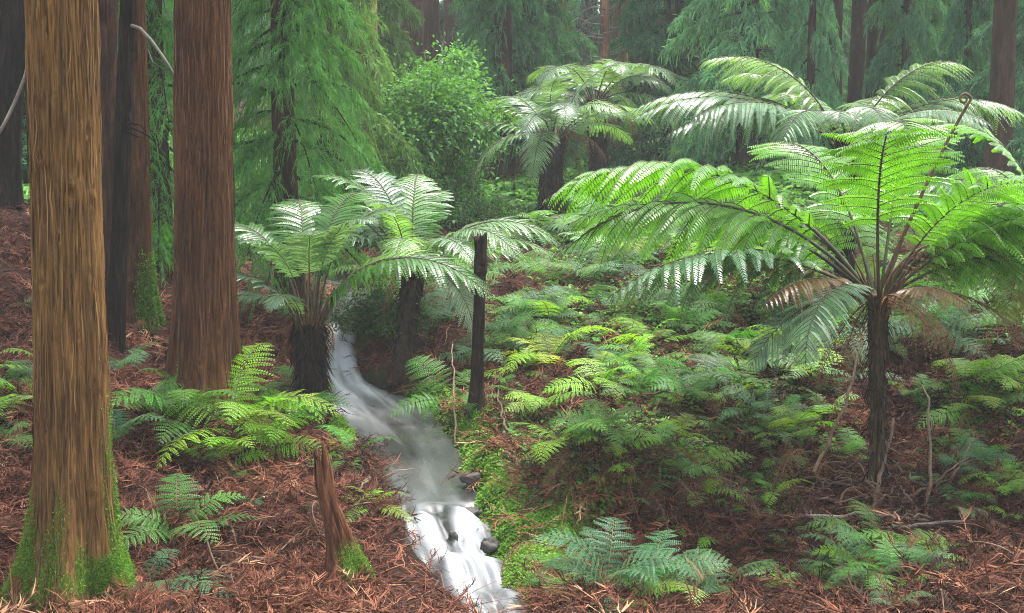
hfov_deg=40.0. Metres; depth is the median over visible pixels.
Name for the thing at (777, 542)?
fern
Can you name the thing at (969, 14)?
conifer tree
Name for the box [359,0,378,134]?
conifer tree
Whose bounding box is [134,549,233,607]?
fern
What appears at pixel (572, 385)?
fern
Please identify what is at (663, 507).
fallen frond
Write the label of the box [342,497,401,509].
stick
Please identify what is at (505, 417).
fallen frond
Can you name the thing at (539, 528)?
fallen frond
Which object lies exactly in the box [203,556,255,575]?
stick
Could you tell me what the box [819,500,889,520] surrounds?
stick
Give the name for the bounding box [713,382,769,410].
fern
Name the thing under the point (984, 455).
fern
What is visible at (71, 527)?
conifer tree
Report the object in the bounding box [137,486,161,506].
fallen frond
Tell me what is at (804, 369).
fern
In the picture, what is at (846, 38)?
conifer tree
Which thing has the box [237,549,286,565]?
stick
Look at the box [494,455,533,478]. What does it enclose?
fern
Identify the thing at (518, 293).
fern
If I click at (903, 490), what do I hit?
stick
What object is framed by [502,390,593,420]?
fern
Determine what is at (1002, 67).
conifer tree
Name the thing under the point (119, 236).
conifer tree
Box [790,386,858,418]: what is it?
fern
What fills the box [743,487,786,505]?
stick
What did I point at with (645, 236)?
fern
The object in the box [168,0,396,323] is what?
conifer tree
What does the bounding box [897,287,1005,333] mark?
fern
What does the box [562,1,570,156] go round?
conifer tree
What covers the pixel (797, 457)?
fern
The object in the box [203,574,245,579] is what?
stick
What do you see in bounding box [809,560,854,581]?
fern
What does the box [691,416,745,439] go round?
fern
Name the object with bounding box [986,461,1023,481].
fern
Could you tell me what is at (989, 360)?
fern
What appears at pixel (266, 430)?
fern
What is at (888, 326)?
fern
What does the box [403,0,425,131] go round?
conifer tree
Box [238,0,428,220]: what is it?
conifer tree
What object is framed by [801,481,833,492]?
stick
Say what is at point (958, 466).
stick
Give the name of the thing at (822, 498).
stick
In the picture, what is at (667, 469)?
fern
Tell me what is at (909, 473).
stick
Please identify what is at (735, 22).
conifer tree
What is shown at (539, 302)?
fern
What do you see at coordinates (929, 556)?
fern
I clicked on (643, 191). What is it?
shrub
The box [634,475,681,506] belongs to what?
fern
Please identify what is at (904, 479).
stick
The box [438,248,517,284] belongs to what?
fern
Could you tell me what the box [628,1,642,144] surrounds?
conifer tree
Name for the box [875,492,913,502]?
stick
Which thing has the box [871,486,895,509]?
stick
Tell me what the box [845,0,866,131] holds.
conifer tree
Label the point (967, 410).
fern
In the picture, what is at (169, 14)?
conifer tree
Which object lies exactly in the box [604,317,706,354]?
fern
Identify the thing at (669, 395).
fern
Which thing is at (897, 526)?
stick
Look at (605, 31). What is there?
conifer tree
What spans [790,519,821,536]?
fern
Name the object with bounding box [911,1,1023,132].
conifer tree
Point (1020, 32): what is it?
conifer tree
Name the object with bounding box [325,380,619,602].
moss
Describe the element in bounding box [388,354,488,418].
fern
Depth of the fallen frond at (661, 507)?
9.59 m
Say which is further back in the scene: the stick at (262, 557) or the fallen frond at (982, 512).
the fallen frond at (982, 512)
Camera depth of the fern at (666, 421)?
10.48 m
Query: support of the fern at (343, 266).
on the ground
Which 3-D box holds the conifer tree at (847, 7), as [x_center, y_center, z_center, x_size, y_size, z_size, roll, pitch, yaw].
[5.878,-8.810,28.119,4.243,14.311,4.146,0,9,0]
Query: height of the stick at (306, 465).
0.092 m
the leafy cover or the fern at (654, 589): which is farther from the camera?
the leafy cover
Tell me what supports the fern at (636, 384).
on the ground
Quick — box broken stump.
[314,441,375,588]
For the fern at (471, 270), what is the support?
on the ground
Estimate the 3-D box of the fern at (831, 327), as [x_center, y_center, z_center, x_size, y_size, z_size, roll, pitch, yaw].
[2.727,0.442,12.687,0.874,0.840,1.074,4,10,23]
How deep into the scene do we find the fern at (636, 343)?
12.76 m
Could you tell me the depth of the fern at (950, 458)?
10.07 m
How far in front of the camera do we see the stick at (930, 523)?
9.51 m
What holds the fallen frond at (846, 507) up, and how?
on the ground
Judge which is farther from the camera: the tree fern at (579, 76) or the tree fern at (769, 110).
the tree fern at (579, 76)
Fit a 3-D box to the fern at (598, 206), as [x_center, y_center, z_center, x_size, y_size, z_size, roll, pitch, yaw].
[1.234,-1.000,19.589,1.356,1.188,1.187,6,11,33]
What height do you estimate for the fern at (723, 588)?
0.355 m
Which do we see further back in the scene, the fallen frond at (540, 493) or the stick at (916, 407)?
the stick at (916, 407)
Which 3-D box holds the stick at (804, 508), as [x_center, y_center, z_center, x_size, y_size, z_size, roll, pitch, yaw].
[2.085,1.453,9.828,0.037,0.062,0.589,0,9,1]
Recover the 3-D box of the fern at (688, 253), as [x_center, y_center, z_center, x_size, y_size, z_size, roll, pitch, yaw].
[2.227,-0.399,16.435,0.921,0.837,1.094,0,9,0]
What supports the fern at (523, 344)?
on the ground
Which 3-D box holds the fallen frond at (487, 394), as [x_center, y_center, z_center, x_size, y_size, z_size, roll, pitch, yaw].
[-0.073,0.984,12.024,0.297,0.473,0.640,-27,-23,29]
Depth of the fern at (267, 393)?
11.44 m
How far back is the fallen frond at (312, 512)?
9.23 m
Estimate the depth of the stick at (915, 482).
9.97 m
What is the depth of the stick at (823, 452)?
10.43 m
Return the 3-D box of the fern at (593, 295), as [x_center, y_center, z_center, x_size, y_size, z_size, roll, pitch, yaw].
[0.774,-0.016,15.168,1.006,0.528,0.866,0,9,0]
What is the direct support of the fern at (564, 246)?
on the ground
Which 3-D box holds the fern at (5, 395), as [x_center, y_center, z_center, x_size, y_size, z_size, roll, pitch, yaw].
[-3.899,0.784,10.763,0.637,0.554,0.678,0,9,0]
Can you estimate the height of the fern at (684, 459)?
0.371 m
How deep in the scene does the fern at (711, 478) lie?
10.04 m
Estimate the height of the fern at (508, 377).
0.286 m
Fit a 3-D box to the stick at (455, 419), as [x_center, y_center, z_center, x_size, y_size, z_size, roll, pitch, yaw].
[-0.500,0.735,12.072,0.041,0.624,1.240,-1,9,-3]
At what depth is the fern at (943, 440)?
10.72 m
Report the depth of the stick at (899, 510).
9.46 m
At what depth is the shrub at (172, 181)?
19.80 m
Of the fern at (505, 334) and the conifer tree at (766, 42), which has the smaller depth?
the fern at (505, 334)
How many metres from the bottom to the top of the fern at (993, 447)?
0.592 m
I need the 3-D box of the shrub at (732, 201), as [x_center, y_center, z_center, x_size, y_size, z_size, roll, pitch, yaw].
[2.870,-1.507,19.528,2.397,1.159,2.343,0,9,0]
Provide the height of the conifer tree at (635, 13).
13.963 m
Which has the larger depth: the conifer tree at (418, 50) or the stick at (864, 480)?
the conifer tree at (418, 50)
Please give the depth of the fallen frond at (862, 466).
10.39 m
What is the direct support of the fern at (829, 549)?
on the ground
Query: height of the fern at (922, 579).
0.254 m
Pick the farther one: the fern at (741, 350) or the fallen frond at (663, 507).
the fern at (741, 350)
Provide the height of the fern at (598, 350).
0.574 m
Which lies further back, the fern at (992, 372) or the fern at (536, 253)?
the fern at (536, 253)
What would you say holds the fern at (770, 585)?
on the ground
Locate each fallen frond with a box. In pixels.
[118,503,130,515]
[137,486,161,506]
[189,478,205,490]
[205,540,235,582]
[207,570,245,591]
[213,550,258,569]
[225,573,256,612]
[226,516,275,547]
[307,500,325,546]
[382,515,404,536]
[485,393,508,404]
[499,540,546,583]
[501,411,517,429]
[517,482,577,515]
[525,522,556,540]
[635,490,669,534]
[649,481,673,534]
[676,482,717,542]
[684,414,701,437]
[695,477,761,533]
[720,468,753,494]
[766,448,809,490]
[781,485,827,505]
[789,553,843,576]
[791,458,844,483]
[835,503,890,519]
[839,486,879,505]
[843,453,864,463]
[850,462,867,499]
[853,438,869,453]
[863,507,911,526]
[889,448,912,461]
[925,533,941,544]
[925,588,958,612]
[941,541,1014,555]
[951,516,1020,537]
[956,456,982,472]
[958,502,1014,541]
[974,524,1023,543]
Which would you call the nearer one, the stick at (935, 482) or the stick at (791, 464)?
the stick at (935, 482)
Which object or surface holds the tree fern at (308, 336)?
on the ground
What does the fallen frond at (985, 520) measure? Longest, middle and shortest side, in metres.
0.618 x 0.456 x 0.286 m
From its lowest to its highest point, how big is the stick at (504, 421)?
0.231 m
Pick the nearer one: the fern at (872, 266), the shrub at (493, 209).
the fern at (872, 266)
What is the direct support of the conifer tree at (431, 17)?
on the ground
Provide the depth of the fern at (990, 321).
13.06 m
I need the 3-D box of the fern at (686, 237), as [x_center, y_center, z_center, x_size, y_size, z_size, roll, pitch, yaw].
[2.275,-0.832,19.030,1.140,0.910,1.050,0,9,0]
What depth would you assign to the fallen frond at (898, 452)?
10.91 m
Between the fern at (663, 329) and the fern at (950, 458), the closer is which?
the fern at (950, 458)
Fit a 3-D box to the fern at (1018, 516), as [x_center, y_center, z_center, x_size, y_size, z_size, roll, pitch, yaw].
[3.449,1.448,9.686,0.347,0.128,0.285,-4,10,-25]
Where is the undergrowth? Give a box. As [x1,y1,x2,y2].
[22,125,1023,226]
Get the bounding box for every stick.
[130,513,151,554]
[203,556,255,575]
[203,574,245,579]
[229,520,238,545]
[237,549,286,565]
[278,525,312,553]
[289,464,341,474]
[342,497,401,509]
[347,486,390,512]
[357,476,371,492]
[451,343,456,444]
[492,389,507,431]
[503,450,536,469]
[609,383,693,401]
[680,438,728,445]
[697,462,786,495]
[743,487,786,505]
[769,451,816,473]
[771,479,846,503]
[776,508,800,550]
[784,534,842,564]
[796,511,933,521]
[799,476,835,497]
[800,502,817,523]
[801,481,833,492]
[804,464,823,491]
[805,476,902,487]
[807,487,895,501]
[811,438,913,445]
[812,320,867,473]
[817,456,863,485]
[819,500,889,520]
[820,462,863,475]
[821,477,891,506]
[824,515,881,539]
[834,490,895,502]
[834,517,913,520]
[835,472,893,481]
[846,493,902,501]
[846,519,903,535]
[854,483,872,511]
[857,472,908,486]
[863,468,949,490]
[865,418,894,520]
[866,461,945,476]
[868,461,884,511]
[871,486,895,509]
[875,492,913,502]
[880,509,911,522]
[889,513,934,529]
[889,514,1021,528]
[890,505,903,531]
[892,460,932,495]
[895,423,956,468]
[895,475,918,517]
[895,527,950,546]
[898,404,940,419]
[898,476,927,485]
[900,457,968,503]
[908,411,961,437]
[921,385,932,517]
[928,471,957,505]
[934,440,974,503]
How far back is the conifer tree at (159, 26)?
16.00 m
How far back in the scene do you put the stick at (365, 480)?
9.81 m
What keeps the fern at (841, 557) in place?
on the ground
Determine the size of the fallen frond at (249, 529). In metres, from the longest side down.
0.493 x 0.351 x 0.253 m
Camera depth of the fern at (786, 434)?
10.85 m
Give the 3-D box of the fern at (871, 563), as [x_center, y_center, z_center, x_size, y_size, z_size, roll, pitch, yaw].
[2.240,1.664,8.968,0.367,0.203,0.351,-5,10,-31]
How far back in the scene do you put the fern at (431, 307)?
14.43 m
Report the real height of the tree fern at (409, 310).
2.124 m
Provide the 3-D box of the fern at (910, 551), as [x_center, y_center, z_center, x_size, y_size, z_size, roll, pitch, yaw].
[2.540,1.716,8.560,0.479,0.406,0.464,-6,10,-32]
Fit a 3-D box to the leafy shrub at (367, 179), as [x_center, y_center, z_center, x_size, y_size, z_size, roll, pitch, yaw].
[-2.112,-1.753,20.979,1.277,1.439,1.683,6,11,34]
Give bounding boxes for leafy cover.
[485,194,1023,516]
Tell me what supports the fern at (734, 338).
on the ground
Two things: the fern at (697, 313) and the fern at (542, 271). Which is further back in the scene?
the fern at (542, 271)
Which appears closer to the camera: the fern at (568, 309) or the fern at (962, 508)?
the fern at (962, 508)
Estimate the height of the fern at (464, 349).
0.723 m
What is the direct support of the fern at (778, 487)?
on the ground
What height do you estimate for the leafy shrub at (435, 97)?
3.034 m
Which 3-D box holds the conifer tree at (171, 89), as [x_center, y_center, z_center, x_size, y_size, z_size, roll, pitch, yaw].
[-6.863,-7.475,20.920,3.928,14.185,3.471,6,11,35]
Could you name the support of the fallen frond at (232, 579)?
on the ground
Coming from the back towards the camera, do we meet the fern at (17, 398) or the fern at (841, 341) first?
the fern at (841, 341)
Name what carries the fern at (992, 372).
on the ground
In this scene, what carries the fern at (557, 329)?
on the ground
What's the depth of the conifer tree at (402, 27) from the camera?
38.63 m
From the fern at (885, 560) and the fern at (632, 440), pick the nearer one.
the fern at (885, 560)
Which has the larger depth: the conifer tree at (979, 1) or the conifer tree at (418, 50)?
the conifer tree at (418, 50)
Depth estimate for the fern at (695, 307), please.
14.11 m
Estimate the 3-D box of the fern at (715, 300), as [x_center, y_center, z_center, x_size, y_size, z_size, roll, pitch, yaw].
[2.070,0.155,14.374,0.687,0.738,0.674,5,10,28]
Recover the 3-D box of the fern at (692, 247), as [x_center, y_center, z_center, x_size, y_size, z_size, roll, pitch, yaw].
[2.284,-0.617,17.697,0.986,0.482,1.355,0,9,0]
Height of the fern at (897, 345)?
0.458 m
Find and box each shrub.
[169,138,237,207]
[234,171,330,254]
[308,35,525,233]
[325,259,459,341]
[338,143,411,232]
[409,31,518,209]
[434,185,539,236]
[568,154,700,218]
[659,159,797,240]
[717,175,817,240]
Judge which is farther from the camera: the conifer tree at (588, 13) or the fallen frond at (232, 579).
the conifer tree at (588, 13)
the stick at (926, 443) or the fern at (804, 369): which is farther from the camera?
the fern at (804, 369)
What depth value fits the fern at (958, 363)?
11.39 m
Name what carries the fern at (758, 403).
on the ground
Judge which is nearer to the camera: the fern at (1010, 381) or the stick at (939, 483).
the stick at (939, 483)
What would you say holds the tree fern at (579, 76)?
on the ground
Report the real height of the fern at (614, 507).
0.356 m
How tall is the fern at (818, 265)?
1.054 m
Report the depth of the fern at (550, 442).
9.66 m
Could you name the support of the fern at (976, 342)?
on the ground
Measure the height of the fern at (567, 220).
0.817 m
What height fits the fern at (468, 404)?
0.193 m
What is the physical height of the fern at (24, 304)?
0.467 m
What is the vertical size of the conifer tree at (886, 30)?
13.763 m
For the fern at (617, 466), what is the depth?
9.64 m
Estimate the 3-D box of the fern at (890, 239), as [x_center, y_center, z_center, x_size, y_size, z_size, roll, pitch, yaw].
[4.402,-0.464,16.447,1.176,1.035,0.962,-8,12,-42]
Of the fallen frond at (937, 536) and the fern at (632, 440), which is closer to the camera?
the fallen frond at (937, 536)
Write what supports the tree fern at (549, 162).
on the ground
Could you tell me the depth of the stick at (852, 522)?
9.47 m
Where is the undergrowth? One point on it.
(528, 195)
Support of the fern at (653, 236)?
on the ground
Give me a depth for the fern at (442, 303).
14.57 m
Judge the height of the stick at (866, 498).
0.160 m
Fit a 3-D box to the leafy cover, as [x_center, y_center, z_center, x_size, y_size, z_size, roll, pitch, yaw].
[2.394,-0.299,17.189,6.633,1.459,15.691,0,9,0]
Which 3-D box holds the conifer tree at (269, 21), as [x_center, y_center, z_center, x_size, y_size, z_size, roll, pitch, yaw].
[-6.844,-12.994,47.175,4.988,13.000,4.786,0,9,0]
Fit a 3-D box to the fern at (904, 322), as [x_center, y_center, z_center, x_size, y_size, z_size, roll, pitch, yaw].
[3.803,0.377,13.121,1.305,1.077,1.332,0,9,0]
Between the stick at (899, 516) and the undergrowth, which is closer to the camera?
the stick at (899, 516)
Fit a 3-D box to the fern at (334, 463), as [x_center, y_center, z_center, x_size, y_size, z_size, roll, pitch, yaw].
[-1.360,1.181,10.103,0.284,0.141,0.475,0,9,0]
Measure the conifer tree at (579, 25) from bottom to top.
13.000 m
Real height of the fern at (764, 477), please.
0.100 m
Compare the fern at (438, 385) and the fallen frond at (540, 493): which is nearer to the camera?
the fallen frond at (540, 493)
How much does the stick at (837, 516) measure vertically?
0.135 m
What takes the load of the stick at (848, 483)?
on the ground
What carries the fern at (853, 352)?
on the ground
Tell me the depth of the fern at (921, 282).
14.69 m
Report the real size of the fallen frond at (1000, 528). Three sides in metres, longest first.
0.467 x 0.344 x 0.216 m
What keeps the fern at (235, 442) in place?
on the ground
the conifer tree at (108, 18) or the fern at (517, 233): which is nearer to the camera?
the conifer tree at (108, 18)
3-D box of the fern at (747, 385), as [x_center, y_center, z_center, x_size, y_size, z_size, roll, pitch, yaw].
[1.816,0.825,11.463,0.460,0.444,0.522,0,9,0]
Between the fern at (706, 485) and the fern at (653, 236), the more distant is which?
the fern at (653, 236)
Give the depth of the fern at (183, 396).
10.55 m
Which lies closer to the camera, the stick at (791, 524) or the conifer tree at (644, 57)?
the stick at (791, 524)
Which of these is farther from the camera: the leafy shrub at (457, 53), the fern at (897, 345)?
the leafy shrub at (457, 53)
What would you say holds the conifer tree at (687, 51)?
on the ground
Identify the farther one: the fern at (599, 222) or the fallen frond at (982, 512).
the fern at (599, 222)
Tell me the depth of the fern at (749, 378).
11.68 m
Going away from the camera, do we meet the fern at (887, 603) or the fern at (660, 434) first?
the fern at (887, 603)
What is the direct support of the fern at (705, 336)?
on the ground
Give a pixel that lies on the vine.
(10, 111)
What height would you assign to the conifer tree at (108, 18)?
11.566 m
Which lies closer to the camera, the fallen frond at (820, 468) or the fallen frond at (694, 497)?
the fallen frond at (694, 497)
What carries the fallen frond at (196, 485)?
on the ground
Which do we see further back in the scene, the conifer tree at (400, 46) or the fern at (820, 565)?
the conifer tree at (400, 46)
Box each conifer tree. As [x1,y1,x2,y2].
[0,0,25,208]
[0,0,141,612]
[21,78,28,183]
[25,0,172,136]
[98,0,117,310]
[107,0,173,354]
[117,0,258,287]
[126,0,166,331]
[152,0,259,426]
[162,0,173,97]
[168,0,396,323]
[169,1,268,100]
[234,11,342,81]
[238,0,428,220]
[243,27,302,93]
[303,0,431,167]
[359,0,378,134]
[378,0,489,82]
[383,0,399,107]
[400,8,403,63]
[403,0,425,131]
[423,0,440,134]
[442,0,610,162]
[443,0,457,125]
[443,0,571,183]
[448,0,561,141]
[553,0,612,101]
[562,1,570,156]
[568,0,637,161]
[574,0,582,106]
[583,0,735,114]
[585,0,778,169]
[610,0,630,151]
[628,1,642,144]
[641,0,652,141]
[649,0,853,173]
[683,12,699,114]
[700,4,846,81]
[721,0,867,147]
[759,4,776,57]
[764,0,849,172]
[777,13,866,89]
[819,0,843,162]
[843,0,992,161]
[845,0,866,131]
[851,0,950,171]
[858,0,884,159]
[863,1,921,98]
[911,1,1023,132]
[914,0,993,181]
[950,0,1023,180]
[968,0,987,164]
[982,0,1017,187]
[989,7,1023,87]
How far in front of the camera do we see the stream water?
10.61 m
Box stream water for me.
[314,275,525,612]
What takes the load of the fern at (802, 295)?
on the ground
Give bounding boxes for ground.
[0,75,1023,612]
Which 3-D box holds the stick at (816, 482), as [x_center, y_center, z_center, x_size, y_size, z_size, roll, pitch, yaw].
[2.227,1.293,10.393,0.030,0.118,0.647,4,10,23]
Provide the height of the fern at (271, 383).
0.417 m
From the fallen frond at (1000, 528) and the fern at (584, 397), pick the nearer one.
the fallen frond at (1000, 528)
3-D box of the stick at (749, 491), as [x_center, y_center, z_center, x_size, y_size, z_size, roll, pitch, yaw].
[1.669,1.240,10.101,0.769,0.326,0.066,-3,9,-18]
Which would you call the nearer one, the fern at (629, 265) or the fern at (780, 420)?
the fern at (780, 420)
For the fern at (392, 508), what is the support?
on the ground
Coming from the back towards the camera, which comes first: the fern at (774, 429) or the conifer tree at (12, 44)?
the conifer tree at (12, 44)
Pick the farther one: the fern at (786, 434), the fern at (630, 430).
the fern at (786, 434)
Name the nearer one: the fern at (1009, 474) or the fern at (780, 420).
the fern at (1009, 474)
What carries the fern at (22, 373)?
on the ground
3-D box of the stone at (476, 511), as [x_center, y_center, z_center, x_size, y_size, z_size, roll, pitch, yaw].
[-0.282,1.446,9.834,0.157,0.080,0.129,0,9,0]
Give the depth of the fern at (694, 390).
11.53 m
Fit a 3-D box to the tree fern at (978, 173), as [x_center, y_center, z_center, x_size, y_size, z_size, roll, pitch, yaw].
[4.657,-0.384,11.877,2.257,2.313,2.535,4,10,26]
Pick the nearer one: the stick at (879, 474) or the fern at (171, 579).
the fern at (171, 579)
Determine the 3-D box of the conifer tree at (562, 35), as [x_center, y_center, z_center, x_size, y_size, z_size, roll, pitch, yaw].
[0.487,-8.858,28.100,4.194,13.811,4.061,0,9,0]
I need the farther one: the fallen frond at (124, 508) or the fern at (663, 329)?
the fern at (663, 329)
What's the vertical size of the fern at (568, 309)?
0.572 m
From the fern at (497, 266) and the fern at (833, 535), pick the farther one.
the fern at (497, 266)
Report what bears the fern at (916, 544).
on the ground
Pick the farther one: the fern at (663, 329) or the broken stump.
the fern at (663, 329)
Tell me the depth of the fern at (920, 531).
8.92 m
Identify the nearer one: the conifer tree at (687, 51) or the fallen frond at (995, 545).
the fallen frond at (995, 545)
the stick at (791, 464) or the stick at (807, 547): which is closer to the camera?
the stick at (807, 547)
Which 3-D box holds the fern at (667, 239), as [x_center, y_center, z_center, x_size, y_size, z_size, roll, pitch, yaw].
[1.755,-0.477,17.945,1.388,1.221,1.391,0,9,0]
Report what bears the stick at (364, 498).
on the ground
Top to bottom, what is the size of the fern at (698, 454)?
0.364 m
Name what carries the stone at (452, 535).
in the stream water
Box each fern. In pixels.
[0,336,32,371]
[0,360,32,394]
[0,376,32,410]
[0,395,31,428]
[0,422,32,450]
[8,297,31,316]
[109,342,160,374]
[110,368,241,459]
[110,409,171,446]
[112,377,199,442]
[119,473,260,549]
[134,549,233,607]
[139,342,340,486]
[177,435,274,471]
[177,448,226,481]
[207,413,321,464]
[230,463,255,476]
[234,190,492,414]
[236,492,274,504]
[252,381,298,399]
[253,365,334,416]
[255,389,293,418]
[259,390,353,427]
[266,167,560,392]
[303,424,398,472]
[307,459,343,468]
[324,255,413,277]
[341,486,412,523]
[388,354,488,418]
[393,263,470,293]
[393,291,470,320]
[415,247,498,278]
[421,286,505,328]
[435,338,516,370]
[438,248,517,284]
[446,61,658,221]
[448,190,524,219]
[454,386,504,412]
[461,309,544,350]
[484,347,547,379]
[485,284,576,332]
[486,287,534,319]
[487,219,544,253]
[487,234,559,276]
[488,328,568,368]
[488,373,518,403]
[490,319,575,339]
[491,289,568,331]
[492,325,615,374]
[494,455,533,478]
[498,210,577,244]
[499,59,689,181]
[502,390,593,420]
[508,416,611,512]
[509,258,590,279]
[510,551,593,595]
[521,296,595,336]
[523,319,592,357]
[528,245,646,287]
[529,517,693,612]
[536,351,653,403]
[539,213,609,239]
[539,284,630,313]
[542,92,1023,494]
[547,398,646,449]
[551,307,606,338]
[554,229,667,286]
[557,238,629,261]
[558,383,614,410]
[563,195,642,236]
[569,204,656,255]
[569,349,620,377]
[571,342,642,372]
[571,498,647,523]
[573,425,662,479]
[579,234,667,280]
[584,351,691,387]
[588,462,641,510]
[593,530,733,599]
[594,222,675,247]
[598,334,654,357]
[601,288,650,324]
[601,366,680,404]
[602,223,699,260]
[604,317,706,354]
[614,576,696,611]
[624,281,721,323]
[625,565,734,606]
[626,428,677,481]
[627,201,689,249]
[627,358,682,386]
[628,56,1023,291]
[631,423,679,473]
[634,465,677,506]
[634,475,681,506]
[641,448,719,508]
[642,321,676,340]
[643,412,711,442]
[647,371,725,406]
[649,303,736,332]
[650,351,752,415]
[651,285,693,308]
[655,216,709,247]
[656,237,729,264]
[656,388,720,421]
[656,508,690,535]
[663,146,731,167]
[668,233,724,282]
[671,447,721,481]
[672,549,786,612]
[682,475,745,522]
[684,327,760,354]
[687,577,744,597]
[688,473,732,489]
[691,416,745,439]
[691,441,756,483]
[692,531,738,559]
[693,241,780,273]
[693,364,739,374]
[694,290,744,321]
[706,360,777,395]
[708,498,745,530]
[709,335,788,372]
[710,383,764,406]
[711,336,773,371]
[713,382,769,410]
[717,383,810,423]
[722,464,762,480]
[725,412,795,428]
[734,300,787,324]
[736,490,790,514]
[737,425,804,446]
[741,565,800,588]
[744,394,813,442]
[745,405,838,442]
[746,324,842,364]
[747,343,833,383]
[747,417,802,461]
[751,442,819,468]
[752,408,832,463]
[752,477,812,507]
[753,475,790,481]
[753,559,792,580]
[759,505,797,527]
[759,533,797,553]
[763,314,861,351]
[764,353,851,384]
[768,246,832,274]
[768,416,819,438]
[768,574,803,592]
[773,375,835,404]
[775,330,842,348]
[779,285,834,317]
[783,253,856,277]
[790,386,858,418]
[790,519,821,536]
[795,558,862,586]
[797,532,879,579]
[797,549,870,588]
[799,332,904,394]
[805,499,935,556]
[808,334,859,354]
[809,523,867,541]
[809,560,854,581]
[811,313,897,341]
[812,304,867,325]
[812,543,877,566]
[813,246,926,308]
[814,525,890,593]
[818,434,867,452]
[822,566,864,591]
[825,427,869,460]
[826,539,904,603]
[842,554,890,579]
[845,318,908,336]
[850,528,969,574]
[853,331,925,357]
[855,260,920,288]
[857,294,1007,359]
[858,223,919,266]
[860,546,927,580]
[869,591,934,612]
[873,575,928,601]
[880,268,973,295]
[883,542,952,576]
[883,547,954,590]
[886,373,945,415]
[893,293,952,317]
[893,536,930,558]
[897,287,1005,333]
[908,395,960,427]
[910,476,943,489]
[913,123,1023,341]
[916,379,1023,430]
[922,302,1023,336]
[924,322,1005,353]
[924,428,1013,465]
[926,432,979,446]
[926,473,990,520]
[931,354,1023,383]
[936,454,978,475]
[939,493,987,528]
[943,358,1008,389]
[943,436,1017,488]
[946,486,1020,503]
[953,381,1023,409]
[958,458,1023,509]
[961,357,1023,404]
[963,358,1023,385]
[966,492,994,506]
[967,469,1023,497]
[968,279,1023,300]
[984,505,1023,519]
[986,458,1023,471]
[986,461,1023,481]
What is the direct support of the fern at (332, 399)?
on the ground
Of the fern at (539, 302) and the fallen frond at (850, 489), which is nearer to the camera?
the fallen frond at (850, 489)
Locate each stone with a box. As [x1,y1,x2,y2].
[448,530,458,540]
[459,472,481,487]
[466,506,482,516]
[480,537,498,553]
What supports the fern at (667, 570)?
on the ground
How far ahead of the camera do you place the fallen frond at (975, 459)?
10.14 m
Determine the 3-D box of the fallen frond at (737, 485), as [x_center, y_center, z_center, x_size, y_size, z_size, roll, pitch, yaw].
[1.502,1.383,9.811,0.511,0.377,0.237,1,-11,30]
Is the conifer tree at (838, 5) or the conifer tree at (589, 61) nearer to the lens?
the conifer tree at (838, 5)
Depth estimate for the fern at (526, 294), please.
14.56 m
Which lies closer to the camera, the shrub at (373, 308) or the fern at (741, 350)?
the fern at (741, 350)
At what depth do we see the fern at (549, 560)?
8.66 m
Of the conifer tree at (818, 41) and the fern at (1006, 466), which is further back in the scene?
the conifer tree at (818, 41)
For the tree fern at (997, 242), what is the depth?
9.94 m
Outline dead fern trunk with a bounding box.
[451,232,499,441]
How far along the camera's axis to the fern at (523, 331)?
13.76 m
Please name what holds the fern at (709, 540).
on the ground
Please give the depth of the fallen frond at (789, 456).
10.42 m
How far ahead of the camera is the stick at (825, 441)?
10.94 m
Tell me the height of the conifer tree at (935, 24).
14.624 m
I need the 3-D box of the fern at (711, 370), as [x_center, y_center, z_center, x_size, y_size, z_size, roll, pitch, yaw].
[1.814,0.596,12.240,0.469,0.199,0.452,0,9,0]
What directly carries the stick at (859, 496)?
on the ground
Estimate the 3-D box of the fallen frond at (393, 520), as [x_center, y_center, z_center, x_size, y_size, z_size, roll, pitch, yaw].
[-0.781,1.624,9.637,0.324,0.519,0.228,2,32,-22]
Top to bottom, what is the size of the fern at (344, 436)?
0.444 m
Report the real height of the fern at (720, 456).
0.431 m
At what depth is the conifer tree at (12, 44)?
16.18 m
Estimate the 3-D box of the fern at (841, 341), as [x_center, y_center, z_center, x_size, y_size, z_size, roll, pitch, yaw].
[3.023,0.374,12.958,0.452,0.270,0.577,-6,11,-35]
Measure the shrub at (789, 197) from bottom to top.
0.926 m
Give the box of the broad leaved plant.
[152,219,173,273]
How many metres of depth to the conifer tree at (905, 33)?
24.31 m
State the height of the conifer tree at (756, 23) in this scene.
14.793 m
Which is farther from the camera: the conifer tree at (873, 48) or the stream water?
the conifer tree at (873, 48)
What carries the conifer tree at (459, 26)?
on the ground
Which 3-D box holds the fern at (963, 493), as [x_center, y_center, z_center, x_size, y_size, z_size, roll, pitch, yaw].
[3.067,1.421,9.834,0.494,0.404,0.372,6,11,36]
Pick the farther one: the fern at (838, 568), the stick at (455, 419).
the stick at (455, 419)
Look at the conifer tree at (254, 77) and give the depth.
59.56 m

